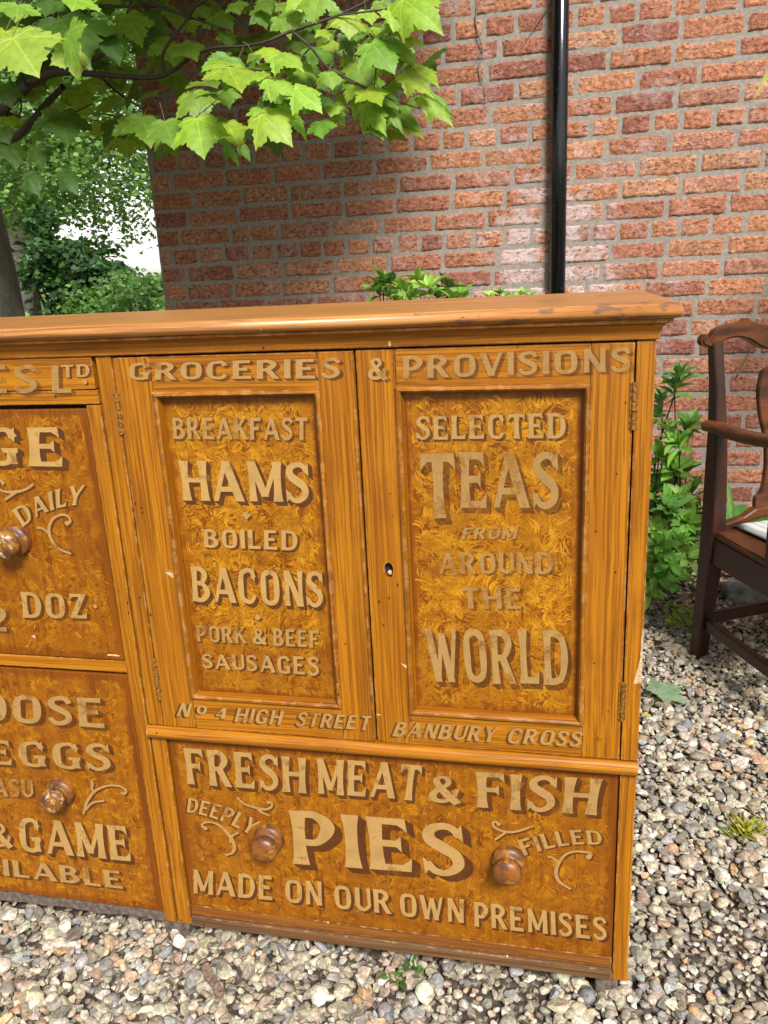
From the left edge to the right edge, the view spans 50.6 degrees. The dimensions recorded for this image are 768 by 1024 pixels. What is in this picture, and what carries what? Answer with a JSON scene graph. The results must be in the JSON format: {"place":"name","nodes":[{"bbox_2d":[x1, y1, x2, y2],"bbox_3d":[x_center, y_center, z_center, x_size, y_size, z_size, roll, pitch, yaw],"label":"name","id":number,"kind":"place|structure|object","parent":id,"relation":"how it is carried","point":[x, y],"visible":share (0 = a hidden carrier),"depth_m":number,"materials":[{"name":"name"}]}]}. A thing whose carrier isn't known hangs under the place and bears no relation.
{"place":"outdoors","nodes":[
{"label":"outdoors","id":0,"kind":"place"},
{"bbox_2d":[4,3,160,276],"label":"sky","id":1,"kind":"structure","parent":0,"point":[150,260],"materials":[{"name":"white"}]},
{"bbox_2d":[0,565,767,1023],"bbox_3d":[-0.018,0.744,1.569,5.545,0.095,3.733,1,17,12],"label":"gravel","id":2,"kind":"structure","parent":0,"point":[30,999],"depth_m":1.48,"materials":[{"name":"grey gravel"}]},
{"bbox_2d":[201,962,223,998],"bbox_3d":[-0.296,0.807,1.401,0.017,0.017,0.070,-14,20,-33],"label":"wood fragment","id":3,"kind":"object","parent":2,"relation":"on","point":[212,980],"visible":1,"depth_m":1.40,"materials":[{"name":"brown wood"}]},
{"bbox_2d":[14,608,767,1023],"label":"dead leaf scraps","id":4,"kind":"object","parent":2,"relation":"on","point":[676,766],"visible":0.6,"depth_m":1.82,"materials":[{"name":"brown plant"}]},
{"bbox_2d":[376,954,424,990],"bbox_3d":[0.034,0.796,1.407,0.060,0.020,0.086,13,23,43],"label":"weed","id":5,"kind":"object","parent":2,"relation":"on","point":[406,965],"visible":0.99,"depth_m":1.40,"materials":[{"name":"green plant"}]},
{"bbox_2d":[646,680,684,703],"bbox_3d":[0.781,0.501,2.261,0.102,0.023,0.108,1,17,12],"label":"fallen leaf","id":6,"kind":"object","parent":2,"relation":"on","point":[666,692],"visible":1,"depth_m":2.26,"materials":[{"name":"green plant"}]},
{"bbox_2d":[690,318,767,677],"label":"armchair","id":7,"kind":"object","parent":2,"relation":"on","point":[727,546],"visible":0.98,"depth_m":2.29,"materials":[{"name":"brown wood"}]},
{"bbox_2d":[734,520,767,538],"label":"seat pad","id":8,"kind":"object","parent":7,"relation":"on","point":[759,528],"visible":0.93,"depth_m":2.30,"materials":[{"name":"white fabric"}]},
{"bbox_2d":[714,808,767,842],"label":"grass tuft","id":9,"kind":"object","parent":2,"relation":"on","point":[746,829],"visible":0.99,"depth_m":1.71,"materials":[{"name":"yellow plant"}]},
{"bbox_2d":[754,70,767,96],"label":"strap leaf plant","id":10,"kind":"object","parent":2,"relation":"on","point":[764,80],"visible":1,"depth_m":2.29,"materials":[{"name":"yellow plant"}]},
{"bbox_2d":[0,286,767,1023],"bbox_3d":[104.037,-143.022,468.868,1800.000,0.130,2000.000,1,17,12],"label":"ground","id":11,"kind":"structure","parent":0,"point":[516,1010],"depth_m":1.45,"materials":[{"name":"grey gravel"}]},
{"bbox_2d":[0,91,115,315],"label":"garden tree","id":12,"kind":"object","parent":11,"relation":"on","point":[36,310],"visible":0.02,"depth_m":16.32,"materials":[{"name":"green plant"}]},
{"bbox_2d":[32,111,116,294],"bbox_3d":[-10.976,-8.961,24.362,5.365,6.982,6.245,8,19,32],"label":"garden tree","id":13,"kind":"object","parent":11,"relation":"on","point":[70,230],"visible":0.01,"depth_m":24.73,"materials":[{"name":"green plant"}]},
{"bbox_2d":[14,202,138,314],"bbox_3d":[-3.355,-2.311,8.928,1.613,2.080,1.239,1,17,12],"label":"dark shrub","id":14,"kind":"object","parent":11,"relation":"on","point":[53,270],"visible":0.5,"depth_m":8.60,"materials":[{"name":"green plant"}]},
{"bbox_2d":[0,0,157,315],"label":"birch tree","id":15,"kind":"object","parent":11,"relation":"on","point":[19,201],"visible":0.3,"depth_m":10.15,"materials":[{"name":"green plant"}]},
{"bbox_2d":[55,268,165,314],"bbox_3d":[-2.463,-1.780,8.248,1.912,1.377,1.244,1,17,12],"label":"feathery shrub","id":16,"kind":"object","parent":11,"relation":"on","point":[139,289],"visible":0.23,"depth_m":8.07,"materials":[{"name":"green plant"}]},
{"bbox_2d":[0,0,456,316],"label":"sycamore tree","id":17,"kind":"object","parent":11,"relation":"on","point":[75,38],"visible":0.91,"depth_m":2.21,"materials":[{"name":"green plant"}]},
{"bbox_2d":[0,290,683,992],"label":"shop counter","id":18,"kind":"object","parent":11,"relation":"on","point":[322,622],"visible":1,"depth_m":1.27,"materials":[{"name":"brown wood"}]},
{"bbox_2d":[113,349,377,740],"bbox_3d":[-0.210,0.068,1.267,0.376,0.620,0.026,1,17,12],"label":"door","id":19,"kind":"structure","parent":18,"relation":"in","point":[245,469],"depth_m":1.25,"materials":[{"name":"brown wood"}]},
{"bbox_2d":[355,341,638,758],"bbox_3d":[0.162,0.072,1.186,0.380,0.620,0.025,1,17,12],"label":"door","id":20,"kind":"structure","parent":18,"relation":"in","point":[496,478],"depth_m":1.17,"materials":[{"name":"brown wood"}]},
{"bbox_2d":[360,263,473,301],"bbox_3d":[0.117,-0.409,3.291,0.614,1.161,0.534,1,17,12],"label":"evergreen shrub","id":21,"kind":"object","parent":11,"relation":"on","point":[403,289],"visible":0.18,"depth_m":3.02,"materials":[{"name":"green plant"}]},
{"bbox_2d":[131,0,767,508],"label":"brick wall","id":22,"kind":"structure","parent":11,"relation":"on","point":[667,164],"depth_m":3.30,"materials":[{"name":"red brick"}]},
{"bbox_2d":[466,1,485,101],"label":"creeper stem","id":23,"kind":"object","parent":22,"relation":"attached to","point":[480,50],"visible":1,"depth_m":3.18,"materials":[{"name":"brown plant"}]},
{"bbox_2d":[521,0,551,47],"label":"creeper stem","id":24,"kind":"object","parent":22,"relation":"attached to","point":[537,22],"visible":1,"depth_m":3.11,"materials":[{"name":"brown plant"}]},
{"bbox_2d":[550,0,568,293],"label":"downpipe","id":25,"kind":"object","parent":22,"relation":"attached to","point":[559,82],"visible":0.49,"depth_m":3.17,"materials":[{"name":"black metal"}]},
{"bbox_2d":[736,345,752,376],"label":"creeper stem","id":26,"kind":"object","parent":22,"relation":"attached to","point":[737,375],"visible":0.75,"depth_m":3.31,"materials":[{"name":"brown plant"}]},
{"bbox_2d":[483,286,536,296],"bbox_3d":[0.542,-0.376,3.267,0.357,1.029,0.248,-8,17,-18],"label":"evergreen shrub","id":27,"kind":"object","parent":11,"relation":"on","point":[521,291],"visible":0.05,"depth_m":3.12,"materials":[{"name":"green plant"}]},
{"bbox_2d":[644,362,704,612],"bbox_3d":[0.883,-0.127,2.889,0.545,0.827,0.743,3,17,18],"label":"evergreen shrub","id":28,"kind":"object","parent":11,"relation":"on","point":[667,550],"visible":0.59,"depth_m":2.71,"materials":[{"name":"green plant"}]},
{"bbox_2d":[660,599,693,630],"bbox_3d":[0.974,0.346,2.661,0.134,0.078,0.136,1,17,12],"label":"weed","id":29,"kind":"object","parent":11,"relation":"on","point":[675,620],"visible":0.86,"depth_m":2.66,"materials":[{"name":"green plant"}]},
{"bbox_2d":[645,507,767,711],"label":"leaf litter","id":30,"kind":"object","parent":11,"relation":"on","point":[681,599],"depth_m":2.81,"materials":[{"name":"brown plant"}]},
{"bbox_2d":[720,580,767,605],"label":"boulder","id":31,"kind":"object","parent":11,"relation":"on","point":[737,592],"visible":0.46,"depth_m":2.81,"materials":[{"name":"grey stone"}]},
{"bbox_2d":[726,480,766,522],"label":"weed","id":32,"kind":"object","parent":11,"relation":"on","point":[732,510],"visible":0.09,"depth_m":3.26,"materials":[{"name":"green plant"}]}
]}

